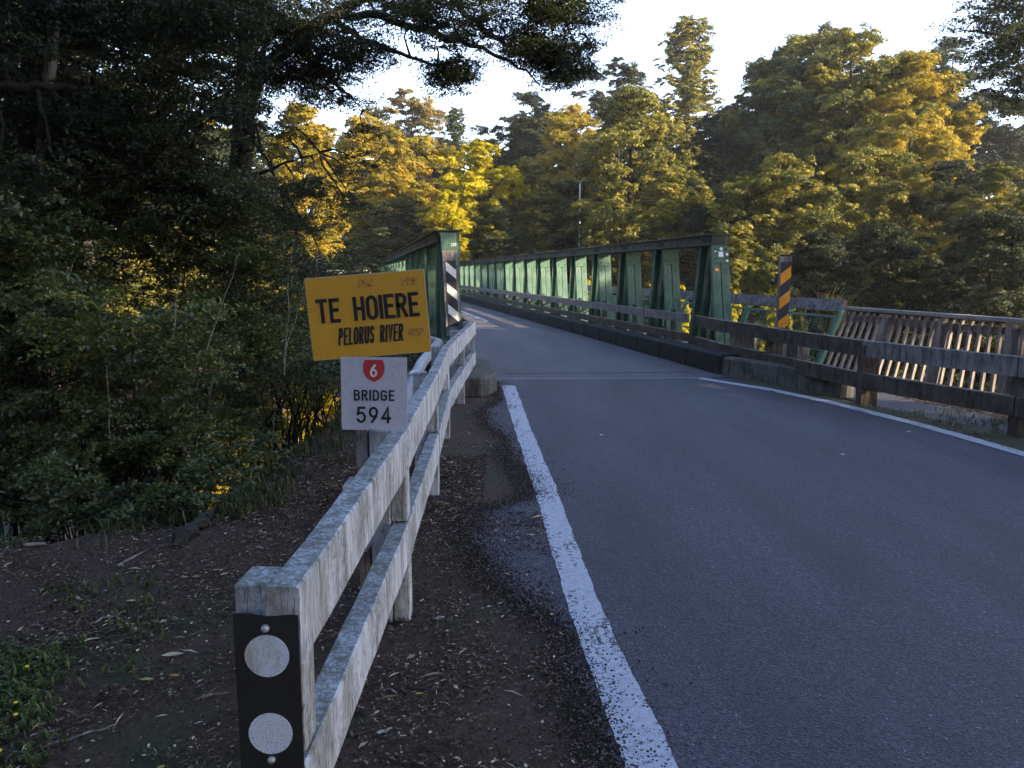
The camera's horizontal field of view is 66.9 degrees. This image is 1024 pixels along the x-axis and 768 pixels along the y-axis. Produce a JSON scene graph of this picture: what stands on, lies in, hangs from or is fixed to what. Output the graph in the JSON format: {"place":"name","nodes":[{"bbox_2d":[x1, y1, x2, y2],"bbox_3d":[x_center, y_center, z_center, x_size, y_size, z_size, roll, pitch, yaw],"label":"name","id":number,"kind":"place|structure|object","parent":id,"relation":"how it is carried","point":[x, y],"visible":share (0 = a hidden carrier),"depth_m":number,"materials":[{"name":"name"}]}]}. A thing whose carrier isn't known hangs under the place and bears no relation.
{"place":"outdoors","nodes":[
{"label":"outdoors","id":0,"kind":"place"},
{"bbox_2d":[1,486,226,547],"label":"grass","id":1,"kind":"structure","parent":0,"point":[6,530],"depth_m":37.47,"materials":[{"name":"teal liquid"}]},
{"bbox_2d":[9,408,355,552],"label":"grass","id":2,"kind":"structure","parent":0,"point":[308,450],"depth_m":5.63,"materials":[{"name":"green plant"}]},
{"bbox_2d":[0,243,1023,767],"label":"ground","id":3,"kind":"structure","parent":0,"point":[112,749],"depth_m":3.21,"materials":[{"name":"soil"}]},
{"bbox_2d":[0,0,113,385],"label":"pale trunk","id":4,"kind":"object","parent":3,"relation":"on","point":[49,73],"visible":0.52,"depth_m":7.49,"materials":[{"name":"brown plant"}]},
{"bbox_2d":[0,188,117,547],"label":"shrub","id":5,"kind":"object","parent":3,"relation":"on","point":[19,237],"visible":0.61,"depth_m":6.43,"materials":[{"name":"green plant"}]},
{"bbox_2d":[0,304,149,543],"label":"shrub","id":6,"kind":"object","parent":3,"relation":"on","point":[33,416],"visible":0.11,"depth_m":7.08,"materials":[{"name":"green plant"}]},
{"bbox_2d":[0,264,166,547],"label":"shrub","id":7,"kind":"object","parent":3,"relation":"on","point":[26,330],"visible":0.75,"depth_m":5.88,"materials":[{"name":"green plant"}]},
{"bbox_2d":[0,573,172,767],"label":"weeds","id":8,"kind":"object","parent":3,"relation":"on","point":[9,687],"visible":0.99,"depth_m":3.02,"materials":[{"name":"green plant"}]},
{"bbox_2d":[2,1,233,527],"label":"beech tree","id":9,"kind":"object","parent":3,"relation":"on","point":[210,133],"visible":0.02,"depth_m":24.64,"materials":[{"name":"green plant"}]},
{"bbox_2d":[9,289,253,531],"bbox_3d":[-3.127,0.448,6.532,1.758,2.461,2.371,-4,9,-26],"label":"shrub","id":10,"kind":"object","parent":3,"relation":"on","point":[155,423],"visible":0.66,"depth_m":6.03,"materials":[{"name":"green plant"}]},
{"bbox_2d":[102,266,163,517],"bbox_3d":[-17.723,1.293,36.703,3.491,13.587,3.732,1,8,4],"label":"golden tree","id":11,"kind":"object","parent":3,"relation":"on","point":[132,286],"visible":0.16,"depth_m":35.45,"materials":[{"name":"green plant"}]},
{"bbox_2d":[3,187,306,528],"bbox_3d":[-3.878,-0.120,8.198,3.799,4.153,2.721,0,8,0],"label":"shrub","id":12,"kind":"object","parent":3,"relation":"on","point":[227,252],"visible":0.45,"depth_m":7.57,"materials":[{"name":"green plant"}]},
{"bbox_2d":[0,0,312,290],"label":"dark beech","id":13,"kind":"object","parent":3,"relation":"on","point":[128,136],"visible":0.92,"depth_m":7.20,"materials":[{"name":"green plant"}]},
{"bbox_2d":[0,388,312,547],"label":"undergrowth shrub","id":14,"kind":"object","parent":3,"relation":"on","point":[192,469],"visible":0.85,"depth_m":5.41,"materials":[{"name":"green plant"}]},
{"bbox_2d":[171,511,212,548],"bbox_3d":[-1.921,0.875,4.661,0.116,0.113,0.569,0,8,0],"label":"fallen log","id":15,"kind":"object","parent":3,"relation":"on","point":[186,533],"visible":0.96,"depth_m":4.58,"materials":[{"name":"wood"}]},
{"bbox_2d":[95,192,290,493],"bbox_3d":[-16.270,0.363,40.925,6.188,25.106,10.544,7,11,40],"label":"golden tree","id":16,"kind":"object","parent":3,"relation":"on","point":[166,256],"visible":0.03,"depth_m":38.41,"materials":[{"name":"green plant"}]},
{"bbox_2d":[1,244,432,482],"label":"thicket stems","id":17,"kind":"object","parent":3,"relation":"on","point":[182,348],"visible":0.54,"depth_m":5.84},
{"bbox_2d":[205,478,259,522],"bbox_3d":[-1.823,0.813,5.094,0.364,0.285,0.697,-2,8,-12],"label":"grass tuft","id":18,"kind":"object","parent":3,"relation":"on","point":[237,507],"visible":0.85,"depth_m":5.08,"materials":[{"name":"green plant"}]},
{"bbox_2d":[194,408,270,509],"bbox_3d":[-12.343,8.067,34.475,4.739,14.360,3.217,5,10,32],"label":"golden tree","id":19,"kind":"object","parent":3,"relation":"on","point":[226,443],"visible":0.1,"depth_m":33.25,"materials":[{"name":"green plant"}]},
{"bbox_2d":[196,307,306,471],"bbox_3d":[-11.805,7.199,37.224,4.913,21.932,7.237,1,8,8],"label":"golden tree","id":20,"kind":"object","parent":3,"relation":"on","point":[269,406],"visible":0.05,"depth_m":35.32,"materials":[{"name":"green plant"}]},
{"bbox_2d":[219,120,292,172],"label":"forest tree","id":21,"kind":"object","parent":3,"relation":"on","point":[259,166],"visible":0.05,"depth_m":83.50,"materials":[{"name":"green plant"}]},
{"bbox_2d":[208,228,314,328],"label":"golden tree","id":22,"kind":"object","parent":3,"relation":"on","point":[284,265],"visible":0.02,"depth_m":50.34,"materials":[{"name":"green plant"}]},
{"bbox_2d":[153,276,371,476],"bbox_3d":[-2.408,0.032,7.657,2.474,2.183,2.340,0,8,0],"label":"shrub","id":23,"kind":"object","parent":3,"relation":"on","point":[308,364],"visible":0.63,"depth_m":7.30,"materials":[{"name":"green plant"}]},
{"bbox_2d":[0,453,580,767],"bbox_3d":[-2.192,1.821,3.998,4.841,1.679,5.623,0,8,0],"label":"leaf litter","id":24,"kind":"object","parent":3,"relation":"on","point":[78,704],"visible":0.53,"depth_m":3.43,"materials":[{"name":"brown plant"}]},
{"bbox_2d":[262,385,341,462],"bbox_3d":[-8.475,9.830,36.049,5.693,20.729,5.326,5,9,29],"label":"golden tree","id":25,"kind":"object","parent":3,"relation":"on","point":[326,410],"visible":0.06,"depth_m":33.86,"materials":[{"name":"yellow plant"}]},
{"bbox_2d":[259,101,357,267],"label":"golden tree","id":26,"kind":"object","parent":3,"relation":"on","point":[299,118],"visible":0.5,"depth_m":47.88,"materials":[{"name":"yellow plant"}]},
{"bbox_2d":[229,236,395,449],"bbox_3d":[-2.439,-0.449,9.489,2.126,2.622,3.026,-3,9,-22],"label":"shrub","id":27,"kind":"object","parent":3,"relation":"on","point":[310,263],"visible":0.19,"depth_m":9.19,"materials":[{"name":"green plant"}]},
{"bbox_2d":[289,251,378,294],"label":"bank bush","id":28,"kind":"object","parent":3,"relation":"on","point":[340,262],"visible":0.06,"depth_m":54.57,"materials":[{"name":"green plant"}]},
{"bbox_2d":[234,321,475,767],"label":"timber guardrail","id":29,"kind":"object","parent":3,"relation":"on","point":[379,504],"visible":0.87,"depth_m":2.47,"materials":[{"name":"white paint"}]},
{"bbox_2d":[233,613,304,767],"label":"marker plate","id":30,"kind":"object","parent":29,"relation":"attached to","point":[268,677],"visible":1,"depth_m":1.71,"materials":[{"name":"metal"}]},
{"bbox_2d":[305,111,421,267],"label":"golden tree","id":31,"kind":"object","parent":3,"relation":"on","point":[373,189],"visible":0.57,"depth_m":61.18,"materials":[{"name":"yellow plant"}]},
{"bbox_2d":[356,430,371,589],"bbox_3d":[-0.655,0.366,3.412,0.050,1.500,0.050,0,8,0],"label":"sign post","id":32,"kind":"object","parent":3,"relation":"on","point":[362,457],"visible":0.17,"depth_m":3.38,"materials":[{"name":"grey wood"}]},
{"bbox_2d":[304,269,431,360],"bbox_3d":[-0.606,-0.289,3.264,0.529,0.386,0.011,0,8,0],"label":"name sign","id":33,"kind":"object","parent":32,"relation":"attached to","point":[371,314],"visible":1,"depth_m":3.26,"materials":[{"name":"metal"}]},
{"bbox_2d":[341,357,406,429],"bbox_3d":[-0.588,0.042,3.302,0.285,0.317,0.011,0,8,0],"label":"bridge number sign","id":34,"kind":"object","parent":32,"relation":"attached to","point":[373,393],"visible":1,"depth_m":3.30,"materials":[{"name":"white metal"}]},
{"bbox_2d":[327,308,437,408],"bbox_3d":[-2.014,-0.102,11.962,1.943,2.440,3.740,-1,8,-8],"label":"shrub","id":35,"kind":"object","parent":3,"relation":"on","point":[409,366],"visible":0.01,"depth_m":11.81,"materials":[{"name":"green plant"}]},
{"bbox_2d":[346,199,428,267],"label":"dark tree","id":36,"kind":"object","parent":3,"relation":"on","point":[386,236],"visible":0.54,"depth_m":58.04,"materials":[{"name":"green plant"}]},
{"bbox_2d":[297,384,499,454],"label":"leaf litter","id":37,"kind":"object","parent":3,"relation":"on","point":[443,442],"visible":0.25,"depth_m":7.37,"materials":[{"name":"brown plant"}]},
{"bbox_2d":[336,88,465,185],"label":"beech tree","id":38,"kind":"object","parent":3,"relation":"on","point":[422,113],"visible":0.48,"depth_m":80.09,"materials":[{"name":"green plant"}]},
{"bbox_2d":[188,0,630,407],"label":"overhanging beech","id":39,"kind":"object","parent":3,"relation":"on","point":[533,48],"visible":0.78,"depth_m":11.19,"materials":[{"name":"green plant"}]},
{"bbox_2d":[362,134,473,251],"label":"golden tree","id":40,"kind":"object","parent":3,"relation":"on","point":[430,188],"visible":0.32,"depth_m":64.75,"materials":[{"name":"yellow plant"}]},
{"bbox_2d":[407,336,442,404],"bbox_3d":[-2.509,-0.900,15.819,1.166,0.959,20.095,-2,8,-12],"label":"water pipe","id":41,"kind":"object","parent":3,"relation":"on","point":[422,361],"visible":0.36,"depth_m":8.18,"materials":[{"name":"metal"}]},
{"bbox_2d":[422,189,471,260],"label":"young tree","id":42,"kind":"object","parent":3,"relation":"on","point":[445,198],"visible":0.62,"depth_m":52.44,"materials":[{"name":"yellow plant"}]},
{"bbox_2d":[441,106,480,228],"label":"dark tree","id":43,"kind":"object","parent":3,"relation":"on","point":[455,128],"visible":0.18,"depth_m":82.53,"materials":[{"name":"green plant"}]},
{"bbox_2d":[415,137,531,259],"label":"yellow tree","id":44,"kind":"object","parent":3,"relation":"on","point":[471,186],"visible":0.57,"depth_m":55.52,"materials":[{"name":"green plant"}]},
{"bbox_2d":[465,359,496,396],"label":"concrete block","id":45,"kind":"structure","parent":3,"relation":"on","point":[481,380],"depth_m":9.87,"materials":[{"name":"grey concrete"}]},
{"bbox_2d":[460,204,541,266],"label":"dark tree","id":46,"kind":"object","parent":3,"relation":"on","point":[496,215],"visible":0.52,"depth_m":55.05,"materials":[{"name":"green plant"}]},
{"bbox_2d":[466,90,577,216],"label":"dark tree","id":47,"kind":"object","parent":3,"relation":"on","point":[521,122],"visible":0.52,"depth_m":75.65,"materials":[{"name":"green plant"}]},
{"bbox_2d":[475,115,572,225],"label":"dark tree","id":48,"kind":"object","parent":3,"relation":"on","point":[528,154],"visible":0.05,"depth_m":79.08,"materials":[{"name":"green plant"}]},
{"bbox_2d":[494,156,581,260],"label":"green tree","id":49,"kind":"object","parent":3,"relation":"on","point":[525,211],"visible":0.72,"depth_m":57.62,"materials":[{"name":"green plant"}]},
{"bbox_2d":[379,229,732,377],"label":"truss bridge","id":50,"kind":"structure","parent":3,"relation":"on","point":[509,273],"depth_m":17.67,"materials":[{"name":"metal"}]},
{"bbox_2d":[442,250,460,335],"bbox_3d":[-0.932,-1.401,11.921,0.228,1.316,0.326,-3,9,-17],"label":"hazard marker","id":51,"kind":"object","parent":50,"relation":"attached to","point":[451,289],"visible":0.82,"depth_m":11.90,"materials":[{"name":"white paint"}]},
{"bbox_2d":[460,284,689,340],"bbox_3d":[-0.474,-3.616,33.117,0.156,0.900,39.044,-2,8,-11],"label":"timber guardrail","id":52,"kind":"object","parent":50,"relation":"attached to","point":[673,316],"visible":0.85,"depth_m":19.12,"materials":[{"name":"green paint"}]},
{"bbox_2d":[567,284,846,363],"bbox_3d":[0.986,-3.538,31.977,0.565,1.287,41.235,-2,8,-11],"label":"walkway handrail","id":53,"kind":"object","parent":50,"relation":"on","point":[814,304],"visible":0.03,"depth_m":13.77,"materials":[{"name":"green paint"}]},
{"bbox_2d":[532,178,606,279],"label":"dark tree","id":54,"kind":"object","parent":3,"relation":"on","point":[565,187],"visible":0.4,"depth_m":59.87,"materials":[{"name":"green plant"}]},
{"bbox_2d":[532,103,614,240],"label":"beech tree","id":55,"kind":"object","parent":3,"relation":"on","point":[563,117],"visible":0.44,"depth_m":68.28,"materials":[{"name":"green plant"}]},
{"bbox_2d":[569,56,659,161],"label":"dark tree","id":56,"kind":"object","parent":3,"relation":"on","point":[631,73],"visible":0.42,"depth_m":74.04,"materials":[{"name":"green plant"}]},
{"bbox_2d":[564,82,701,320],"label":"beech tree","id":57,"kind":"object","parent":3,"relation":"on","point":[612,137],"visible":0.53,"depth_m":52.98,"materials":[{"name":"green plant"}]},
{"bbox_2d":[618,163,719,284],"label":"beech tree","id":58,"kind":"object","parent":3,"relation":"on","point":[670,176],"visible":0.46,"depth_m":46.38,"materials":[{"name":"green plant"}]},
{"bbox_2d":[624,15,725,221],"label":"poplar tree","id":59,"kind":"object","parent":3,"relation":"on","point":[695,62],"visible":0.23,"depth_m":77.17,"materials":[{"name":"green plant"}]},
{"bbox_2d":[660,203,745,323],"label":"dark tree","id":60,"kind":"object","parent":3,"relation":"on","point":[700,215],"visible":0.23,"depth_m":44.78,"materials":[{"name":"green plant"}]},
{"bbox_2d":[680,103,750,236],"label":"dark tree","id":61,"kind":"object","parent":3,"relation":"on","point":[704,124],"visible":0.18,"depth_m":62.69,"materials":[{"name":"green plant"}]},
{"bbox_2d":[710,223,774,319],"bbox_3d":[9.872,-1.006,34.041,3.063,11.919,3.274,2,8,15],"label":"beech tree","id":62,"kind":"object","parent":3,"relation":"on","point":[739,255],"visible":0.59,"depth_m":33.05,"materials":[{"name":"green plant"}]},
{"bbox_2d":[709,54,831,279],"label":"beech tree","id":63,"kind":"object","parent":3,"relation":"on","point":[749,145],"visible":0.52,"depth_m":57.24,"materials":[{"name":"green plant"}]},
{"bbox_2d":[757,288,792,351],"bbox_3d":[6.801,-1.226,20.039,1.195,2.806,0.783,-3,9,-19],"label":"shrub","id":64,"kind":"object","parent":3,"relation":"on","point":[769,319],"visible":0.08,"depth_m":19.84,"materials":[{"name":"green plant"}]},
{"bbox_2d":[686,29,864,261],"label":"beech tree","id":65,"kind":"object","parent":3,"relation":"on","point":[806,45],"visible":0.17,"depth_m":58.73,"materials":[{"name":"green plant"}]},
{"bbox_2d":[775,256,791,356],"bbox_3d":[3.985,-0.793,11.446,0.175,2.160,0.066,0,8,0],"label":"hazard marker","id":66,"kind":"object","parent":3,"relation":"on","point":[783,291],"visible":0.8,"depth_m":11.35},
{"bbox_2d":[722,356,852,398],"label":"concrete kerb","id":67,"kind":"structure","parent":3,"relation":"on","point":[765,371],"depth_m":10.75,"materials":[{"name":"grey concrete"}]},
{"bbox_2d":[706,152,874,341],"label":"beech tree","id":68,"kind":"object","parent":3,"relation":"on","point":[818,200],"visible":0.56,"depth_m":42.09,"materials":[{"name":"green plant"}]},
{"bbox_2d":[788,290,810,360],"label":"shrub","id":69,"kind":"object","parent":3,"relation":"on","point":[804,325],"visible":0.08,"depth_m":17.99,"materials":[{"name":"green plant"}]},
{"bbox_2d":[758,230,868,366],"bbox_3d":[12.726,1.784,33.195,4.074,16.529,6.942,1,8,7],"label":"dark tree","id":70,"kind":"object","parent":3,"relation":"on","point":[827,258],"visible":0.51,"depth_m":31.70,"materials":[{"name":"green plant"}]},
{"bbox_2d":[796,284,864,330],"bbox_3d":[7.002,-1.694,16.905,1.631,1.030,1.714,-5,9,-29],"label":"tussock","id":71,"kind":"object","parent":3,"relation":"on","point":[822,324],"visible":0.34,"depth_m":16.88,"materials":[{"name":"green plant"}]},
{"bbox_2d":[738,21,938,252],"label":"beech tree","id":72,"kind":"object","parent":3,"relation":"on","point":[845,44],"visible":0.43,"depth_m":55.01,"materials":[{"name":"green plant"}]},
{"bbox_2d":[693,315,1023,437],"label":"timber guardrail","id":73,"kind":"object","parent":3,"relation":"on","point":[867,381],"visible":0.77,"depth_m":8.87,"materials":[{"name":"grey wood"}]},
{"bbox_2d":[790,142,953,332],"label":"beech tree","id":74,"kind":"object","parent":3,"relation":"on","point":[869,186],"visible":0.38,"depth_m":43.53,"materials":[{"name":"green plant"}]},
{"bbox_2d":[733,378,1023,451],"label":"verge","id":75,"kind":"structure","parent":3,"relation":"on","point":[1014,442],"depth_m":8.11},
{"bbox_2d":[893,406,1017,438],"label":"verge grass","id":76,"kind":"structure","parent":75,"relation":"on","point":[995,422],"depth_m":8.04,"materials":[{"name":"green plant"}]},
{"bbox_2d":[813,221,956,380],"bbox_3d":[16.079,3.551,35.315,7.352,21.453,6.560,-4,9,-26],"label":"dark tree","id":77,"kind":"object","parent":3,"relation":"on","point":[883,289],"visible":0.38,"depth_m":32.89,"materials":[{"name":"green plant"}]},
{"bbox_2d":[819,108,979,292],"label":"beech tree","id":78,"kind":"object","parent":3,"relation":"on","point":[898,134],"visible":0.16,"depth_m":49.21,"materials":[{"name":"green plant"}]},
{"bbox_2d":[840,47,992,226],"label":"beech tree","id":79,"kind":"object","parent":3,"relation":"on","point":[926,88],"visible":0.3,"depth_m":53.41,"materials":[{"name":"green plant"}]},
{"bbox_2d":[826,307,1023,394],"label":"picket balustrade","id":80,"kind":"object","parent":3,"relation":"on","point":[1013,342],"visible":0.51,"depth_m":9.85,"materials":[{"name":"grey wood"}]},
{"bbox_2d":[846,387,1007,430],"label":"footpath","id":81,"kind":"structure","parent":3,"relation":"on","point":[886,400],"depth_m":8.84,"materials":[{"name":"concrete"}]},
{"bbox_2d":[896,34,1003,130],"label":"hill tree","id":82,"kind":"object","parent":3,"relation":"on","point":[943,67],"visible":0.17,"depth_m":84.32,"materials":[{"name":"green plant"}]},
{"bbox_2d":[898,159,1015,295],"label":"dark tree","id":83,"kind":"object","parent":3,"relation":"on","point":[943,173],"visible":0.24,"depth_m":42.24,"materials":[{"name":"green plant"}]},
{"bbox_2d":[904,206,1023,392],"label":"dark tree","id":84,"kind":"object","parent":3,"relation":"on","point":[979,258],"visible":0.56,"depth_m":29.09,"materials":[{"name":"green plant"}]},
{"bbox_2d":[922,161,1023,292],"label":"green tree","id":85,"kind":"object","parent":3,"relation":"on","point":[996,175],"visible":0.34,"depth_m":38.81,"materials":[{"name":"green plant"}]},
{"bbox_2d":[923,0,1023,131],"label":"edge beech","id":86,"kind":"object","parent":3,"relation":"on","point":[1000,34],"visible":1,"depth_m":27.67,"materials":[{"name":"green plant"}]},
{"bbox_2d":[953,123,1023,232],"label":"forest tree","id":87,"kind":"object","parent":3,"relation":"on","point":[1010,140],"visible":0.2,"depth_m":69.48,"materials":[{"name":"green plant"}]},
{"bbox_2d":[957,88,1021,167],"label":"forest tree","id":88,"kind":"object","parent":3,"relation":"on","point":[984,119],"visible":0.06,"depth_m":86.69,"materials":[{"name":"green plant"}]},
{"bbox_2d":[19,0,1023,238],"label":"sky","id":89,"kind":"structure","parent":0,"point":[746,30],"materials":[{"name":"white"}]},
{"bbox_2d":[461,301,726,378],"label":"bridge road","id":90,"kind":"structure","parent":0,"point":[505,343],"depth_m":14.79,"materials":[{"name":"grey asphalt"}]},
{"bbox_2d":[571,321,596,335],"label":"kerb unit","id":91,"kind":"structure","parent":90,"relation":"on","point":[577,327],"depth_m":19.59,"materials":[{"name":"concrete"}]},
{"bbox_2d":[584,324,610,339],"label":"kerb unit","id":92,"kind":"structure","parent":90,"relation":"on","point":[591,330],"depth_m":18.43,"materials":[{"name":"concrete"}]},
{"bbox_2d":[599,327,628,344],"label":"kerb unit","id":93,"kind":"structure","parent":90,"relation":"on","point":[608,334],"depth_m":17.23,"materials":[{"name":"concrete"}]},
{"bbox_2d":[616,331,651,349],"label":"kerb unit","id":94,"kind":"structure","parent":90,"relation":"on","point":[627,339],"depth_m":16.02,"materials":[{"name":"concrete"}]},
{"bbox_2d":[636,336,674,356],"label":"kerb unit","id":95,"kind":"structure","parent":90,"relation":"on","point":[649,345],"depth_m":14.81,"materials":[{"name":"concrete"}]},
{"bbox_2d":[658,341,702,364],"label":"kerb unit","id":96,"kind":"structure","parent":90,"relation":"on","point":[675,351],"depth_m":13.63,"materials":[{"name":"concrete"}]},
{"bbox_2d":[686,347,738,373],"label":"kerb unit","id":97,"kind":"structure","parent":90,"relation":"on","point":[707,359],"depth_m":12.38,"materials":[{"name":"concrete"}]},
{"bbox_2d":[471,378,1023,767],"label":"road","id":98,"kind":"structure","parent":0,"point":[859,603],"depth_m":4.12,"materials":[{"name":"grey asphalt"}]},
{"bbox_2d":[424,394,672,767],"bbox_3d":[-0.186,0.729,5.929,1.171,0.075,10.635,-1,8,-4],"label":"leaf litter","id":99,"kind":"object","parent":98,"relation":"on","point":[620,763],"visible":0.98,"depth_m":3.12,"materials":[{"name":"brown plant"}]},
{"bbox_2d":[502,385,677,767],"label":"road line","id":100,"kind":"object","parent":98,"relation":"on","point":[574,576],"visible":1,"depth_m":3.42,"materials":[{"name":"paint"}]},
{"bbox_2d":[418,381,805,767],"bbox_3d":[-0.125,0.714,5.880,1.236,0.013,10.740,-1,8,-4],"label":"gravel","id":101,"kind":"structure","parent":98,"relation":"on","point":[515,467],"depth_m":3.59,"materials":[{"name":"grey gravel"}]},
{"bbox_2d":[697,378,1023,455],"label":"road line","id":102,"kind":"object","parent":98,"relation":"on","point":[983,442],"visible":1,"depth_m":8.22,"materials":[{"name":"paint"}]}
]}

